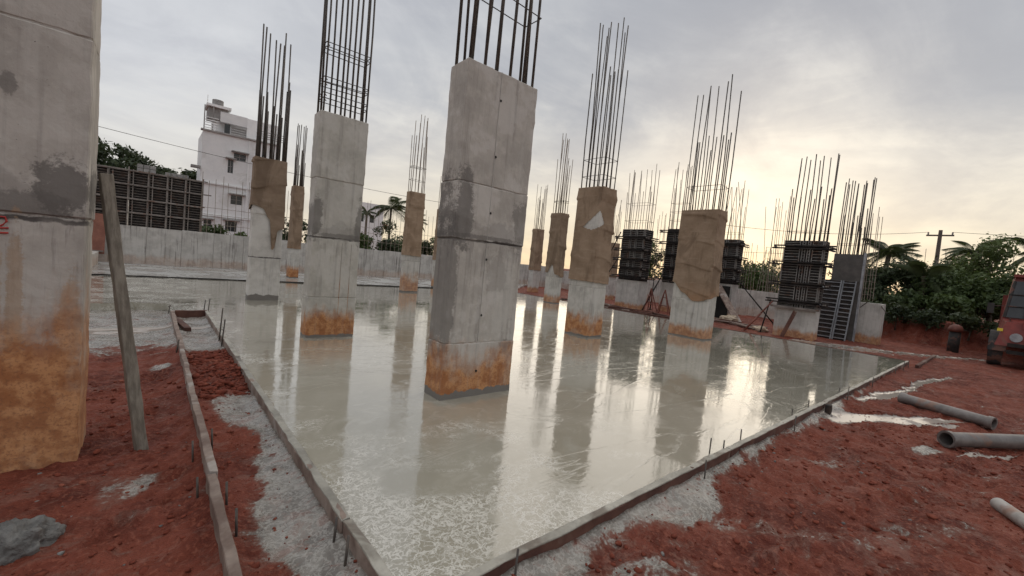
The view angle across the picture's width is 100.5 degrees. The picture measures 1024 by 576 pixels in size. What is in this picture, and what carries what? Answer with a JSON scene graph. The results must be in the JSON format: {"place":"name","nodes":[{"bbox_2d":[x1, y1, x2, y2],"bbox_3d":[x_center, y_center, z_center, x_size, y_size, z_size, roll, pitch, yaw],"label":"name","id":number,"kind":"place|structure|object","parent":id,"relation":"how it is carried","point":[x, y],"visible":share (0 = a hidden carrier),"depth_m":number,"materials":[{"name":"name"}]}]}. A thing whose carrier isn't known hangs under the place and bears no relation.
{"place":"outdoors","nodes":[
{"label":"outdoors","id":0,"kind":"place"},
{"bbox_2d":[99,126,435,201],"bbox_3d":[-13.641,-8.157,29.486,35.002,1.249,0.025,3,4,-40],"label":"overhead wire","id":1,"kind":"object","parent":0,"point":[220,156],"visible":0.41,"depth_m":25.28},
{"bbox_2d":[0,269,1023,575],"bbox_3d":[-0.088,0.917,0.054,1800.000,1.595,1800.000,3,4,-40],"label":"red soil ground","id":2,"kind":"structure","parent":0,"point":[968,377],"depth_m":3.07,"materials":[{"name":"soil"}]},
{"bbox_2d":[0,515,66,565],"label":"mortar heap","id":3,"kind":"object","parent":2,"relation":"on","point":[19,538],"visible":0.95,"depth_m":2.08,"materials":[{"name":"concrete"}]},
{"bbox_2d":[0,0,101,472],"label":"concrete column","id":4,"kind":"structure","parent":2,"relation":"on","point":[50,54],"depth_m":2.71,"materials":[{"name":"concrete"}]},
{"bbox_2d":[97,136,122,160],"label":"broad tree","id":5,"kind":"object","parent":2,"relation":"on","point":[103,154],"visible":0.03,"depth_m":35.55,"materials":[{"name":"green plant"}]},
{"bbox_2d":[98,172,147,450],"bbox_3d":[-2.786,0.214,3.061,0.395,2.019,0.085,5,3,-3],"label":"timber prop","id":6,"kind":"object","parent":2,"relation":"on","point":[120,293],"visible":0.94,"depth_m":3.04,"materials":[{"name":"wood"}]},
{"bbox_2d":[97,144,148,199],"bbox_3d":[-34.356,-8.278,37.084,5.035,8.614,6.669,3,4,-40],"label":"broad tree","id":7,"kind":"object","parent":2,"relation":"on","point":[119,161],"visible":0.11,"depth_m":36.08,"materials":[{"name":"green plant"}]},
{"bbox_2d":[123,151,183,221],"bbox_3d":[-33.781,-8.317,39.873,5.825,8.479,6.548,3,4,-40],"label":"broad tree","id":8,"kind":"object","parent":2,"relation":"on","point":[139,158],"visible":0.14,"depth_m":38.21,"materials":[{"name":"green plant"}]},
{"bbox_2d":[170,310,184,349],"bbox_3d":[-5.277,0.684,6.698,0.072,0.187,3.361,3,4,-40],"label":"form board","id":9,"kind":"object","parent":2,"relation":"on","point":[176,328],"visible":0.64,"depth_m":6.43,"materials":[{"name":"brown wood"}]},
{"bbox_2d":[176,317,190,330],"bbox_3d":[-5.657,0.613,7.292,1.103,0.068,0.101,9,5,43],"label":"wood block","id":10,"kind":"object","parent":2,"relation":"on","point":[182,325],"depth_m":7.09,"materials":[{"name":"brown wood"}]},
{"bbox_2d":[178,168,196,179],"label":"broad tree","id":11,"kind":"object","parent":2,"relation":"on","point":[191,174],"visible":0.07,"depth_m":42.99,"materials":[{"name":"green plant"}]},
{"bbox_2d":[175,310,206,317],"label":"form board","id":12,"kind":"object","parent":2,"relation":"on","point":[188,313],"visible":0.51,"depth_m":8.10,"materials":[{"name":"brown wood"}]},
{"bbox_2d":[91,274,302,282],"bbox_3d":[-10.323,-0.233,13.938,8.810,0.209,0.077,3,4,-40],"label":"form board","id":13,"kind":"object","parent":2,"relation":"on","point":[186,278],"visible":0.2,"depth_m":13.69,"materials":[{"name":"wood"}]},
{"bbox_2d":[196,477,198,497],"bbox_3d":[-1.908,1.241,2.584,0.026,0.191,0.014,6,3,11],"label":"rebar stake","id":14,"kind":"object","parent":2,"relation":"on","point":[197,487],"visible":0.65,"depth_m":2.58,"materials":[{"name":"metal"}]},
{"bbox_2d":[179,349,217,480],"bbox_3d":[-3.036,1.051,4.044,0.066,0.193,3.589,3,4,-40],"label":"form board","id":15,"kind":"object","parent":2,"relation":"on","point":[208,458],"visible":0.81,"depth_m":3.36,"materials":[{"name":"brown wood"}]},
{"bbox_2d":[202,224,228,233],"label":"shrub","id":16,"kind":"object","parent":2,"relation":"on","point":[217,230],"visible":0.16,"depth_m":20.56,"materials":[{"name":"green plant"}]},
{"bbox_2d":[187,349,249,398],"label":"trench clods","id":17,"kind":"object","parent":2,"relation":"on","point":[204,357],"visible":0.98,"depth_m":4.72,"materials":[{"name":"soil"}]},
{"bbox_2d":[205,311,239,359],"bbox_3d":[-4.685,0.732,6.801,0.062,0.189,3.859,3,4,-40],"label":"form board","id":18,"kind":"object","parent":2,"relation":"on","point":[230,349],"visible":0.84,"depth_m":6.30,"materials":[{"name":"brown wood"}]},
{"bbox_2d":[206,474,242,575],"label":"form board","id":19,"kind":"object","parent":2,"relation":"on","point":[229,560],"visible":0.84,"depth_m":2.17,"materials":[{"name":"grey wood"}]},
{"bbox_2d":[225,481,227,504],"bbox_3d":[-1.683,1.251,2.512,0.026,0.221,0.014,6,3,11],"label":"rebar stake","id":20,"kind":"object","parent":2,"relation":"on","point":[226,492],"visible":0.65,"depth_m":2.51,"materials":[{"name":"metal"}]},
{"bbox_2d":[190,99,277,236],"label":"apartment house","id":21,"kind":"structure","parent":2,"relation":"on","point":[229,136],"depth_m":37.14,"materials":[{"name":"paint"}]},
{"bbox_2d":[227,160,232,172],"bbox_3d":[-24.598,-10.600,37.200,0.360,1.110,0.090,3,4,-40],"label":"window","id":22,"kind":"structure","parent":21,"relation":"in","point":[230,163],"depth_m":37.19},
{"bbox_2d":[225,221,235,231],"bbox_3d":[-24.881,-5.448,37.681,0.810,0.860,0.090,3,4,-40],"label":"window","id":23,"kind":"structure","parent":21,"relation":"in","point":[230,223],"depth_m":37.65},
{"bbox_2d":[230,195,241,204],"bbox_3d":[-24.430,-7.773,37.739,0.810,0.760,0.090,3,4,-40],"label":"window","id":24,"kind":"structure","parent":21,"relation":"in","point":[237,201],"depth_m":37.73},
{"bbox_2d":[234,153,244,161],"bbox_3d":[-24.016,-11.497,37.569,0.860,0.560,0.090,3,4,-40],"label":"window","id":25,"kind":"structure","parent":21,"relation":"in","point":[239,157],"depth_m":37.55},
{"bbox_2d":[235,508,237,536],"bbox_3d":[-1.483,1.288,2.292,0.026,0.211,0.014,6,3,11],"label":"rebar stake","id":26,"kind":"object","parent":2,"relation":"on","point":[236,522],"visible":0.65,"depth_m":2.29,"materials":[{"name":"metal"}]},
{"bbox_2d":[234,356,349,533],"bbox_3d":[-2.184,1.148,3.839,0.063,0.189,3.918,3,4,-40],"label":"form board","id":27,"kind":"object","parent":2,"relation":"on","point":[330,503],"visible":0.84,"depth_m":3.00,"materials":[{"name":"grey wood"}]},
{"bbox_2d":[282,217,307,241],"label":"shrub","id":28,"kind":"object","parent":2,"relation":"on","point":[304,228],"visible":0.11,"depth_m":24.22,"materials":[{"name":"green plant"}]},
{"bbox_2d":[91,261,526,288],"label":"floor slab","id":29,"kind":"structure","parent":2,"relation":"on","point":[99,267],"depth_m":17.14,"materials":[{"name":"concrete"}]},
{"bbox_2d":[91,251,98,266],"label":"concrete kerb","id":30,"kind":"structure","parent":29,"relation":"on","point":[94,258],"depth_m":15.62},
{"bbox_2d":[286,123,307,277],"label":"concrete column","id":31,"kind":"structure","parent":29,"relation":"on","point":[297,194],"depth_m":18.14,"materials":[{"name":"concrete"}]},
{"bbox_2d":[431,176,441,286],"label":"concrete column","id":32,"kind":"structure","parent":29,"relation":"on","point":[434,255],"depth_m":20.30,"materials":[{"name":"concrete"}]},
{"bbox_2d":[98,225,545,286],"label":"perimeter wall","id":33,"kind":"structure","parent":2,"relation":"on","point":[146,245],"depth_m":19.64,"materials":[{"name":"concrete"}]},
{"bbox_2d":[92,213,105,253],"bbox_3d":[-16.858,-2.190,16.684,1.350,1.606,0.415,3,4,-40],"label":"rusty sheet","id":34,"kind":"object","parent":33,"relation":"attached to","point":[98,239],"visible":0.29,"depth_m":17.01,"materials":[{"name":"metal"}]},
{"bbox_2d":[95,164,210,231],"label":"form panel wall","id":35,"kind":"structure","parent":33,"relation":"on","point":[173,203],"depth_m":18.45,"materials":[{"name":"metal"}]},
{"bbox_2d":[137,164,155,172],"bbox_3d":[-15.652,-5.097,18.254,0.610,0.305,0.200,3,4,-40],"label":"block stack","id":36,"kind":"object","parent":35,"relation":"on","point":[151,169],"visible":0.88,"depth_m":18.18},
{"bbox_2d":[199,177,434,254],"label":"starter bars","id":37,"kind":"object","parent":33,"relation":"on","point":[248,212],"visible":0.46,"depth_m":20.59,"materials":[{"name":"metal"}]},
{"bbox_2d":[333,517,337,542],"bbox_3d":[-0.951,1.335,2.281,0.022,0.221,0.014,3,4,-40],"label":"rebar stake","id":38,"kind":"object","parent":2,"relation":"on","point":[335,529],"visible":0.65,"depth_m":2.27,"materials":[{"name":"metal"}]},
{"bbox_2d":[344,535,349,566],"bbox_3d":[-0.835,1.354,2.145,0.022,0.221,0.014,3,4,-40],"label":"rebar stake","id":39,"kind":"object","parent":2,"relation":"on","point":[346,550],"visible":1,"depth_m":2.14,"materials":[{"name":"metal"}]},
{"bbox_2d":[343,518,393,575],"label":"form board","id":40,"kind":"object","parent":2,"relation":"on","point":[368,558],"visible":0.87,"depth_m":2.13,"materials":[{"name":"brown wood"}]},
{"bbox_2d":[362,206,376,237],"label":"palm tree","id":41,"kind":"object","parent":2,"relation":"on","point":[366,213],"visible":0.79,"depth_m":43.12,"materials":[{"name":"green plant"}]},
{"bbox_2d":[359,233,380,250],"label":"shrub","id":42,"kind":"object","parent":2,"relation":"on","point":[365,245],"visible":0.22,"depth_m":27.17,"materials":[{"name":"green plant"}]},
{"bbox_2d":[360,202,388,249],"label":"house","id":43,"kind":"structure","parent":2,"relation":"on","point":[371,226],"depth_m":60.95,"materials":[{"name":"paint"}]},
{"bbox_2d":[372,219,402,248],"bbox_3d":[-9.428,-3.497,33.645,2.926,3.841,2.487,6,3,9],"label":"shrub","id":44,"kind":"object","parent":2,"relation":"on","point":[385,228],"visible":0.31,"depth_m":33.29,"materials":[{"name":"green plant"}]},
{"bbox_2d":[371,196,405,237],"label":"palm tree","id":45,"kind":"object","parent":2,"relation":"on","point":[397,206],"visible":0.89,"depth_m":41.43,"materials":[{"name":"green plant"}]},
{"bbox_2d":[376,238,401,251],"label":"shrub","id":46,"kind":"object","parent":2,"relation":"on","point":[384,245],"visible":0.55,"depth_m":27.56,"materials":[{"name":"green plant"}]},
{"bbox_2d":[421,240,433,255],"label":"shrub","id":47,"kind":"object","parent":2,"relation":"on","point":[428,250],"visible":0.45,"depth_m":30.60,"materials":[{"name":"green plant"}]},
{"bbox_2d":[35,429,920,569],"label":"cement crumbs","id":48,"kind":"object","parent":2,"relation":"on","point":[62,552],"visible":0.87,"depth_m":2.80,"materials":[{"name":"concrete"}]},
{"bbox_2d":[90,275,903,575],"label":"wet floor slab","id":49,"kind":"structure","parent":2,"relation":"on","point":[564,428],"depth_m":4.56,"materials":[{"name":"concrete"}]},
{"bbox_2d":[245,24,291,299],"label":"concrete column","id":50,"kind":"structure","parent":49,"relation":"on","point":[268,198],"depth_m":10.41,"materials":[{"name":"concrete"}]},
{"bbox_2d":[300,0,375,337],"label":"concrete column","id":51,"kind":"structure","parent":49,"relation":"on","point":[339,153],"depth_m":6.88,"materials":[{"name":"concrete"}]},
{"bbox_2d":[399,115,427,291],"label":"concrete column","id":52,"kind":"structure","parent":49,"relation":"on","point":[412,232],"depth_m":16.31,"materials":[{"name":"concrete"}]},
{"bbox_2d":[424,0,541,400],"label":"concrete column","id":53,"kind":"structure","parent":49,"relation":"on","point":[486,169],"depth_m":4.56,"materials":[{"name":"concrete"}]},
{"bbox_2d":[543,133,572,302],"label":"concrete column","id":54,"kind":"structure","parent":49,"relation":"on","point":[555,259],"depth_m":17.66,"materials":[{"name":"concrete"}]},
{"bbox_2d":[564,17,628,337],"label":"concrete column","id":55,"kind":"structure","parent":49,"relation":"on","point":[590,263],"depth_m":9.60,"materials":[{"name":"concrete"}]},
{"bbox_2d":[668,74,741,339],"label":"concrete column","id":56,"kind":"structure","parent":49,"relation":"on","point":[698,262],"depth_m":11.03,"materials":[{"name":"concrete"}]},
{"bbox_2d":[514,548,518,574],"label":"rebar stake","id":57,"kind":"object","parent":2,"relation":"on","point":[516,563],"visible":1,"depth_m":2.12,"materials":[{"name":"metal"}]},
{"bbox_2d":[527,186,547,292],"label":"concrete column","id":58,"kind":"structure","parent":2,"relation":"on","point":[535,259],"depth_m":25.47,"materials":[{"name":"concrete"}]},
{"bbox_2d":[460,448,730,575],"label":"form board","id":59,"kind":"object","parent":2,"relation":"on","point":[555,538],"visible":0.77,"depth_m":2.56,"materials":[{"name":"grey wood"}]},
{"bbox_2d":[605,200,621,299],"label":"concrete column","id":60,"kind":"structure","parent":2,"relation":"on","point":[610,289],"depth_m":25.11,"materials":[{"name":"concrete"}]},
{"bbox_2d":[609,166,659,309],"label":"formwork column","id":61,"kind":"structure","parent":2,"relation":"on","point":[634,266],"depth_m":19.61,"materials":[{"name":"metal"}]},
{"bbox_2d":[619,239,664,279],"bbox_3d":[10.345,-1.923,34.023,3.690,4.447,3.257,5,3,-5],"label":"leafy tree","id":62,"kind":"object","parent":2,"relation":"on","point":[656,261],"visible":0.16,"depth_m":33.46,"materials":[{"name":"green plant"}]},
{"bbox_2d":[615,309,669,317],"bbox_3d":[5.329,1.036,17.181,2.500,0.044,0.120,8,4,39],"label":"timber plank","id":63,"kind":"object","parent":2,"relation":"on","point":[643,313],"visible":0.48,"depth_m":17.13,"materials":[{"name":"brown wood"}]},
{"bbox_2d":[643,288,657,312],"bbox_3d":[6.160,0.562,18.822,0.400,1.113,0.543,3,4,-40],"label":"trestle","id":64,"kind":"object","parent":2,"relation":"on","point":[651,293],"visible":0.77,"depth_m":18.75,"materials":[{"name":"red metal"}]},
{"bbox_2d":[656,290,669,315],"bbox_3d":[6.683,0.621,18.661,0.543,1.113,0.400,8,4,32],"label":"trestle","id":65,"kind":"object","parent":2,"relation":"on","point":[665,293],"visible":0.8,"depth_m":18.57,"materials":[{"name":"red metal"}]},
{"bbox_2d":[561,271,777,318],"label":"perimeter wall","id":66,"kind":"structure","parent":2,"relation":"on","point":[746,304],"depth_m":23.02,"materials":[{"name":"concrete"}]},
{"bbox_2d":[762,196,790,292],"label":"starter bars","id":67,"kind":"object","parent":66,"relation":"on","point":[768,264],"visible":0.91,"depth_m":22.18,"materials":[{"name":"metal"}]},
{"bbox_2d":[655,164,692,311],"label":"formwork column","id":68,"kind":"structure","parent":2,"relation":"on","point":[667,282],"depth_m":20.47,"materials":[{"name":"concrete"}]},
{"bbox_2d":[720,315,738,320],"bbox_3d":[9.294,1.348,18.288,0.490,0.432,0.849,3,4,-40],"label":"cement sack","id":69,"kind":"object","parent":2,"relation":"on","point":[730,317],"visible":0.59,"depth_m":18.13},
{"bbox_2d":[714,182,748,321],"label":"formwork column","id":70,"kind":"structure","parent":2,"relation":"on","point":[726,298],"depth_m":19.32,"materials":[{"name":"metal"}]},
{"bbox_2d":[732,273,772,323],"bbox_3d":[10.671,0.473,18.814,2.041,2.136,0.191,7,4,20],"label":"steel prop","id":71,"kind":"object","parent":2,"relation":"on","point":[753,299],"visible":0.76,"depth_m":18.77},
{"bbox_2d":[741,301,772,330],"bbox_3d":[8.594,0.980,14.939,0.879,1.184,0.190,7,4,21],"label":"steel prop","id":72,"kind":"object","parent":2,"relation":"on","point":[754,319],"visible":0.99,"depth_m":14.94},
{"bbox_2d":[738,259,780,292],"bbox_3d":[14.461,-0.301,25.006,2.700,3.044,3.476,5,3,-1],"label":"shrub","id":73,"kind":"object","parent":2,"relation":"on","point":[755,279],"visible":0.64,"depth_m":24.32,"materials":[{"name":"green plant"}]},
{"bbox_2d":[647,315,901,359],"bbox_3d":[7.487,1.505,13.552,0.076,0.182,7.404,3,4,-40],"label":"form board","id":74,"kind":"object","parent":2,"relation":"on","point":[802,342],"visible":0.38,"depth_m":12.19,"materials":[{"name":"brown wood"}]},
{"bbox_2d":[727,403,823,456],"bbox_3d":[3.079,1.592,4.825,2.942,0.190,0.060,3,4,-40],"label":"form board","id":75,"kind":"object","parent":2,"relation":"on","point":[774,429],"visible":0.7,"depth_m":4.59,"materials":[{"name":"brown wood"}]},
{"bbox_2d":[765,153,839,340],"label":"formwork column","id":76,"kind":"structure","parent":2,"relation":"on","point":[798,306],"depth_m":14.27,"materials":[{"name":"metal"}]},
{"bbox_2d":[824,404,831,414],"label":"joint block","id":77,"kind":"structure","parent":2,"relation":"on","point":[828,409],"depth_m":5.67,"materials":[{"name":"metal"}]},
{"bbox_2d":[817,279,841,338],"bbox_3d":[11.412,0.741,15.416,0.560,2.112,0.535,3,4,-40],"label":"form panel ladder","id":78,"kind":"object","parent":2,"relation":"on","point":[827,315],"visible":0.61,"depth_m":15.38,"materials":[{"name":"metal"}]},
{"bbox_2d":[831,281,856,340],"bbox_3d":[11.728,0.793,15.044,0.560,2.112,0.395,3,4,-40],"label":"form panel ladder","id":79,"kind":"object","parent":2,"relation":"on","point":[843,312],"visible":0.99,"depth_m":15.05,"materials":[{"name":"metal"}]},
{"bbox_2d":[820,376,878,408],"bbox_3d":[5.600,1.707,6.982,3.691,0.191,0.062,3,4,-40],"label":"form board","id":80,"kind":"object","parent":2,"relation":"on","point":[844,393],"visible":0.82,"depth_m":6.71,"materials":[{"name":"brown wood"}]},
{"bbox_2d":[831,177,876,341],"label":"formwork column","id":81,"kind":"structure","parent":2,"relation":"on","point":[848,267],"depth_m":15.19,"materials":[{"name":"grey metal"}]},
{"bbox_2d":[829,260,902,302],"bbox_3d":[17.403,-0.088,21.324,3.414,3.218,3.306,3,4,-40],"label":"leafy tree","id":82,"kind":"object","parent":2,"relation":"on","point":[880,291],"visible":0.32,"depth_m":20.58,"materials":[{"name":"green plant"}]},
{"bbox_2d":[854,301,886,344],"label":"concrete block","id":83,"kind":"structure","parent":2,"relation":"on","point":[870,322],"depth_m":15.01,"materials":[{"name":"concrete"}]},
{"bbox_2d":[859,207,882,301],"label":"starter bars","id":84,"kind":"object","parent":83,"relation":"in","point":[872,275],"visible":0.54,"depth_m":19.55,"materials":[{"name":"metal"}]},
{"bbox_2d":[861,298,893,317],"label":"shrub","id":85,"kind":"object","parent":2,"relation":"on","point":[877,302],"visible":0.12,"depth_m":18.17,"materials":[{"name":"green plant"}]},
{"bbox_2d":[862,238,922,269],"bbox_3d":[20.027,-0.124,22.948,2.834,4.990,2.652,5,3,-13],"label":"palm tree","id":86,"kind":"object","parent":2,"relation":"on","point":[897,251],"visible":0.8,"depth_m":22.53,"materials":[{"name":"green plant"}]},
{"bbox_2d":[876,361,908,377],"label":"form board","id":87,"kind":"object","parent":2,"relation":"on","point":[892,369],"visible":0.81,"depth_m":9.18,"materials":[{"name":"brown wood"}]},
{"bbox_2d":[884,300,913,329],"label":"shrub","id":88,"kind":"object","parent":2,"relation":"on","point":[896,311],"visible":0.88,"depth_m":17.37,"materials":[{"name":"green plant"}]},
{"bbox_2d":[871,254,932,309],"bbox_3d":[19.312,0.054,20.840,3.218,3.340,3.271,7,4,22],"label":"leafy tree","id":89,"kind":"object","parent":2,"relation":"on","point":[903,285],"visible":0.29,"depth_m":20.48,"materials":[{"name":"green plant"}]},
{"bbox_2d":[882,288,929,309],"bbox_3d":[17.600,0.825,19.091,1.583,1.725,1.677,3,4,-40],"label":"shrub","id":90,"kind":"object","parent":2,"relation":"on","point":[910,297],"visible":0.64,"depth_m":18.82,"materials":[{"name":"green plant"}]},
{"bbox_2d":[890,261,954,312],"bbox_3d":[18.732,0.351,19.646,2.324,3.174,2.209,3,4,-40],"label":"palm tree","id":91,"kind":"object","parent":2,"relation":"on","point":[916,267],"visible":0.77,"depth_m":19.30,"materials":[{"name":"green plant"}]},
{"bbox_2d":[915,355,935,368],"bbox_3d":[11.391,2.019,11.704,3.752,0.124,0.082,3,4,-40],"label":"pipe","id":92,"kind":"object","parent":2,"relation":"on","point":[922,363],"visible":0.77,"depth_m":11.24,"materials":[{"name":"grey plastic"}]},
{"bbox_2d":[902,308,949,330],"bbox_3d":[16.363,1.271,16.850,1.208,1.142,1.273,4,4,-20],"label":"shrub","id":93,"kind":"object","parent":2,"relation":"on","point":[930,317],"visible":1,"depth_m":16.68,"materials":[{"name":"green plant"}]},
{"bbox_2d":[926,230,953,264],"bbox_3d":[31.805,-0.855,32.135,0.340,7.002,1.500,3,4,-40],"label":"utility pole","id":94,"kind":"object","parent":2,"relation":"on","point":[938,245],"visible":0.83,"depth_m":31.92,"materials":[{"name":"concrete"}]},
{"bbox_2d":[909,269,981,316],"bbox_3d":[19.619,0.490,19.087,2.468,2.748,2.462,5,3,-16],"label":"shrub","id":95,"kind":"object","parent":2,"relation":"on","point":[944,281],"visible":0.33,"depth_m":19.02,"materials":[{"name":"green plant"}]},
{"bbox_2d":[899,252,992,284],"bbox_3d":[23.284,0.003,23.232,4.054,3.941,3.986,3,4,-40],"label":"leafy tree","id":96,"kind":"object","parent":2,"relation":"on","point":[941,261],"visible":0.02,"depth_m":22.73,"materials":[{"name":"green plant"}]},
{"bbox_2d":[897,392,997,429],"bbox_3d":[6.389,1.799,6.304,0.174,0.179,1.071,4,4,-20],"label":"pipe","id":97,"kind":"object","parent":2,"relation":"on","point":[990,422],"visible":0.98,"depth_m":6.19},
{"bbox_2d":[923,292,978,321],"bbox_3d":[18.323,0.953,17.854,1.544,1.719,1.767,7,4,31],"label":"shrub","id":98,"kind":"object","parent":2,"relation":"on","point":[949,303],"visible":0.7,"depth_m":17.47,"materials":[{"name":"green plant"}]},
{"bbox_2d":[946,324,963,352],"bbox_3d":[15.335,1.743,14.768,0.390,0.970,0.400,3,4,-40],"label":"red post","id":99,"kind":"object","parent":2,"relation":"on","point":[956,331],"visible":0.94,"depth_m":14.66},
{"bbox_2d":[947,312,989,340],"bbox_3d":[16.954,1.432,15.848,1.185,1.044,1.137,3,4,-40],"label":"shrub","id":100,"kind":"object","parent":2,"relation":"on","point":[963,319],"visible":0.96,"depth_m":15.65,"materials":[{"name":"green plant"}]},
{"bbox_2d":[942,238,1007,262],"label":"palm tree","id":101,"kind":"object","parent":2,"relation":"on","point":[958,251],"visible":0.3,"depth_m":23.23,"materials":[{"name":"green plant"}]},
{"bbox_2d":[940,271,1013,325],"bbox_3d":[19.912,0.631,17.800,2.756,2.680,2.490,4,4,-19],"label":"shrub","id":102,"kind":"object","parent":2,"relation":"on","point":[981,292],"visible":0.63,"depth_m":17.50,"materials":[{"name":"green plant"}]},
{"bbox_2d":[931,233,1023,287],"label":"leafy tree","id":103,"kind":"object","parent":2,"relation":"on","point":[993,254],"visible":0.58,"depth_m":19.27,"materials":[{"name":"green plant"}]},
{"bbox_2d":[937,431,1023,448],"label":"pipe","id":104,"kind":"object","parent":2,"relation":"on","point":[948,439],"visible":1,"depth_m":4.91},
{"bbox_2d":[985,322,998,336],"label":"shrub","id":105,"kind":"object","parent":2,"relation":"on","point":[993,325],"visible":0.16,"depth_m":15.37,"materials":[{"name":"green plant"}]},
{"bbox_2d":[986,274,1023,364],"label":"truck","id":106,"kind":"object","parent":2,"relation":"on","point":[1009,332],"visible":0.99,"depth_m":12.30,"materials":[{"name":"red paint"}]},
{"bbox_2d":[990,498,1023,528],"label":"pipe","id":107,"kind":"object","parent":2,"relation":"on","point":[1009,511],"visible":1,"depth_m":3.32,"materials":[{"name":"plastic"}]},
{"bbox_2d":[1008,236,1023,268],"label":"palm tree","id":108,"kind":"object","parent":2,"relation":"on","point":[1021,240],"visible":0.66,"depth_m":21.12,"materials":[{"name":"green plant"}]},
{"bbox_2d":[98,0,1023,293],"label":"sky","id":109,"kind":"structure","parent":0,"point":[924,99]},
{"bbox_2d":[652,213,672,279],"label":"starter bars","id":110,"kind":"object","parent":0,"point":[662,246],"visible":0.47,"depth_m":27.42,"materials":[{"name":"metal"}]},
{"bbox_2d":[739,243,782,292],"bbox_3d":[13.043,-1.101,22.845,0.216,2.606,3.898,2,5,-42],"label":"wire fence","id":111,"kind":"object","parent":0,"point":[778,253],"visible":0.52,"depth_m":22.64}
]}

